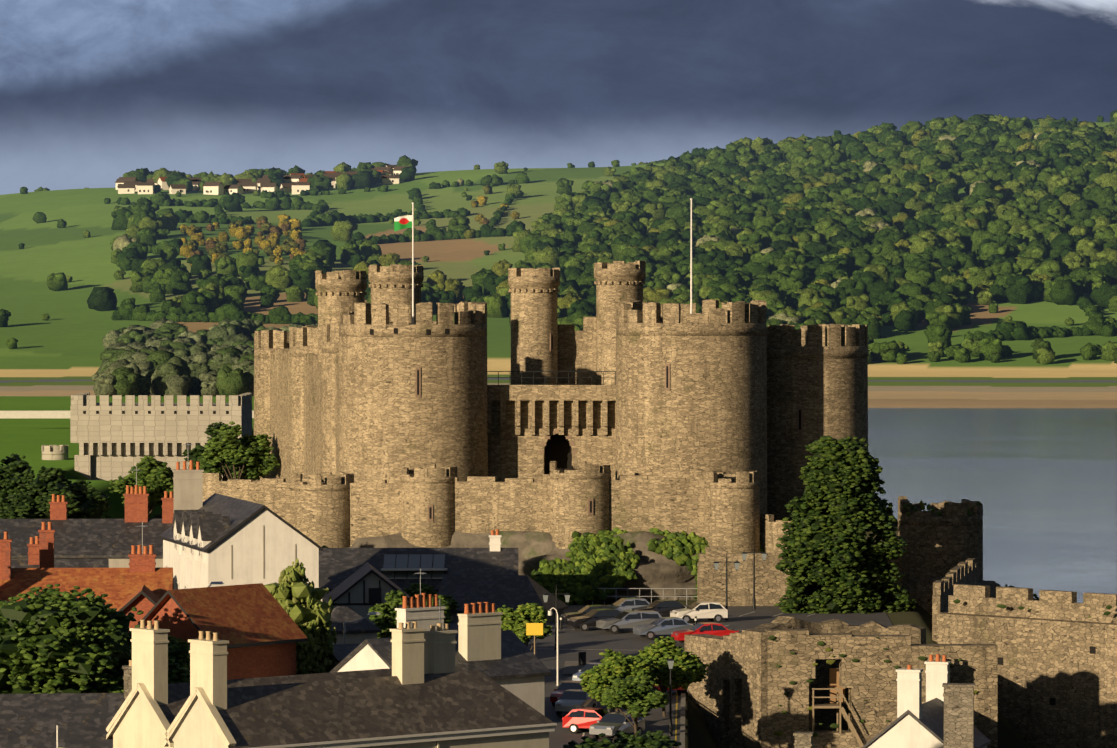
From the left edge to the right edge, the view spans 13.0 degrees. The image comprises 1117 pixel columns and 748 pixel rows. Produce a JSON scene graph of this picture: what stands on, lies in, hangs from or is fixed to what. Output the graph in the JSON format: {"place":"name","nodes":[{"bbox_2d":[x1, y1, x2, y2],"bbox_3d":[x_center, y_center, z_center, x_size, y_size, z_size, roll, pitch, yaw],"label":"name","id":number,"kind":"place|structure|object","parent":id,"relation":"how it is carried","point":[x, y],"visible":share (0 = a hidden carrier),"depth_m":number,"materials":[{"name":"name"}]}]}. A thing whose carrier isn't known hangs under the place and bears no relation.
{"place":"outdoors","nodes":[
{"label":"outdoors","id":0,"kind":"place"},
{"bbox_2d":[0,122,1116,747],"bbox_3d":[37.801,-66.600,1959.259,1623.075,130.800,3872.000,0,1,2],"label":"ground","id":1,"kind":"structure","parent":0,"point":[52,362],"depth_m":2003.29,"materials":[{"name":"green plant"}]},
{"bbox_2d":[0,393,253,480],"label":"railway bridge tower","id":2,"kind":"structure","parent":1,"relation":"on","point":[116,438],"depth_m":557.64,"materials":[{"name":"stone"}]},
{"bbox_2d":[208,581,223,586],"bbox_3d":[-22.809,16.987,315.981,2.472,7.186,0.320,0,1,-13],"label":"car","id":3,"kind":"object","parent":1,"relation":"on","point":[221,582],"visible":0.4,"depth_m":315.96,"materials":[{"name":"metal"}]},
{"bbox_2d":[115,165,410,194],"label":"village houses","id":4,"kind":"structure","parent":1,"relation":"on","point":[128,185],"depth_m":2848.53,"materials":[{"name":"white paint"}]},
{"bbox_2d":[343,612,379,643],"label":"street light","id":5,"kind":"object","parent":1,"relation":"on","point":[369,613],"visible":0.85,"depth_m":319.45,"materials":[{"name":"metal"}]},
{"bbox_2d":[7,460,844,736],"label":"tree trunks and limbs","id":6,"kind":"object","parent":1,"relation":"on","point":[635,720],"visible":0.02,"depth_m":323.69,"materials":[{"name":"brown plant"}]},
{"bbox_2d":[0,444,990,747],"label":"town houses","id":7,"kind":"structure","parent":1,"relation":"on","point":[424,676],"depth_m":297.75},
{"bbox_2d":[0,421,1038,747],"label":"tree foliage","id":8,"kind":"object","parent":1,"relation":"on","point":[56,639],"visible":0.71,"depth_m":353.70,"materials":[{"name":"green plant"}]},
{"bbox_2d":[348,531,702,603],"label":"rock outcrop","id":9,"kind":"object","parent":1,"relation":"on","point":[651,569],"visible":0.08,"depth_m":379.32,"materials":[{"name":"stone"}]},
{"bbox_2d":[315,527,764,604],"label":"shrubs","id":10,"kind":"object","parent":9,"relation":"on","point":[600,559],"visible":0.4,"depth_m":376.84,"materials":[{"name":"green plant"}]},
{"bbox_2d":[203,198,867,553],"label":"castle","id":11,"kind":"structure","parent":1,"relation":"on","point":[387,410],"depth_m":391.61,"materials":[{"name":"stone"}]},
{"bbox_2d":[394,215,411,231],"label":"flag","id":12,"kind":"object","parent":11,"relation":"attached to","point":[402,222],"visible":1,"depth_m":396.85,"materials":[{"name":"fabric"}]},
{"bbox_2d":[0,110,1116,395],"bbox_3d":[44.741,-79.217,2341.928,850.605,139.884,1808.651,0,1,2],"label":"woodland","id":13,"kind":"object","parent":1,"relation":"on","point":[1018,292],"visible":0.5,"depth_m":2225.72,"materials":[{"name":"green plant"}]},
{"bbox_2d":[0,111,1116,387],"bbox_3d":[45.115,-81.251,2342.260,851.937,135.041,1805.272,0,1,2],"label":"woodland lobes","id":14,"kind":"object","parent":13,"relation":"on","point":[612,227],"visible":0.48,"depth_m":2240.78,"materials":[{"name":"green plant"}]},
{"bbox_2d":[449,588,892,747],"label":"road","id":15,"kind":"structure","parent":1,"relation":"on","point":[579,649],"depth_m":339.47,"materials":[{"name":"grey asphalt"}]},
{"bbox_2d":[526,607,558,685],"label":"cctv pole","id":16,"kind":"object","parent":15,"relation":"on","point":[534,629],"visible":0.88,"depth_m":319.07,"materials":[{"name":"white metal"}]},
{"bbox_2d":[542,584,569,649],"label":"lantern post","id":17,"kind":"object","parent":15,"relation":"on","point":[545,596],"visible":0.85,"depth_m":336.99,"materials":[{"name":"metal"}]},
{"bbox_2d":[550,681,583,706],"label":"red car","id":18,"kind":"object","parent":15,"relation":"on","point":[560,690],"visible":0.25,"depth_m":309.54,"materials":[{"name":"red"}]},
{"bbox_2d":[555,689,596,715],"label":"car","id":19,"kind":"object","parent":15,"relation":"on","point":[569,700],"visible":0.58,"depth_m":305.29,"materials":[{"name":"blue"}]},
{"bbox_2d":[562,707,608,733],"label":"red car","id":20,"kind":"object","parent":15,"relation":"on","point":[576,720],"visible":0.52,"depth_m":297.65,"materials":[{"name":"red metal"}]},
{"bbox_2d":[561,605,611,621],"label":"black car","id":21,"kind":"object","parent":15,"relation":"on","point":[581,612],"visible":0.35,"depth_m":352.33,"materials":[{"name":"grey metal"}]},
{"bbox_2d":[572,662,600,680],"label":"car","id":22,"kind":"object","parent":15,"relation":"on","point":[588,666],"visible":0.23,"depth_m":318.53,"materials":[{"name":"silver metal"}]},
{"bbox_2d":[567,608,620,630],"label":"dark hatchback","id":23,"kind":"object","parent":15,"relation":"on","point":[584,622],"visible":0.6,"depth_m":348.26,"materials":[{"name":"grey metal"}]},
{"bbox_2d":[589,712,644,738],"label":"silver car","id":24,"kind":"object","parent":15,"relation":"on","point":[612,723],"visible":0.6,"depth_m":295.29,"materials":[{"name":"grey metal"}]},
{"bbox_2d":[607,597,649,612],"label":"silver car","id":25,"kind":"object","parent":15,"relation":"on","point":[621,605],"visible":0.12,"depth_m":360.26,"materials":[{"name":"grey metal"}]},
{"bbox_2d":[596,610,661,632],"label":"silver estate car","id":26,"kind":"object","parent":15,"relation":"on","point":[628,619],"visible":0.69,"depth_m":346.23,"materials":[{"name":"grey metal"}]},
{"bbox_2d":[633,617,694,639],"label":"silver saloon car","id":27,"kind":"object","parent":15,"relation":"on","point":[662,626],"visible":0.67,"depth_m":342.59,"materials":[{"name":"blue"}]},
{"bbox_2d":[650,684,687,694],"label":"red car","id":28,"kind":"object","parent":15,"relation":"on","point":[657,688],"visible":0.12,"depth_m":314.26,"materials":[{"name":"red metal"}]},
{"bbox_2d":[667,659,674,735],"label":"lantern post","id":29,"kind":"object","parent":15,"relation":"on","point":[670,666],"visible":0.94,"depth_m":296.84,"materials":[{"name":"metal"}]},
{"bbox_2d":[630,599,727,622],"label":"car row","id":30,"kind":"object","parent":15,"relation":"on","point":[717,612],"depth_m":356.40,"materials":[{"name":"white metal"}]},
{"bbox_2d":[671,622,738,642],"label":"car","id":31,"kind":"object","parent":15,"relation":"on","point":[714,628],"visible":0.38,"depth_m":339.63,"materials":[{"name":"red metal"}]},
{"bbox_2d":[713,553,739,619],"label":"lantern post","id":32,"kind":"object","parent":15,"relation":"on","point":[716,564],"visible":0.85,"depth_m":358.62,"materials":[{"name":"metal"}]},
{"bbox_2d":[741,548,766,608],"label":"lantern post","id":33,"kind":"object","parent":15,"relation":"on","point":[763,554],"visible":0.98,"depth_m":370.57,"materials":[{"name":"metal"}]},
{"bbox_2d":[0,0,1116,194],"label":"sky","id":34,"kind":"structure","parent":0,"point":[93,93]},
{"bbox_2d":[685,496,1116,747],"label":"town walls","id":35,"kind":"structure","parent":0,"point":[1042,673],"depth_m":331.70,"materials":[{"name":"brown stone"}]},
{"bbox_2d":[768,500,1111,747],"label":"wall plants","id":36,"kind":"object","parent":35,"relation":"attached to","point":[956,601],"depth_m":306.54,"materials":[{"name":"green plant"}]},
{"bbox_2d":[868,408,1116,602],"bbox_3d":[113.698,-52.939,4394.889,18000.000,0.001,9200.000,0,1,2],"label":"river water","id":37,"kind":"structure","parent":0,"point":[1040,484],"depth_m":899.63,"materials":[{"name":"grey liquid"}]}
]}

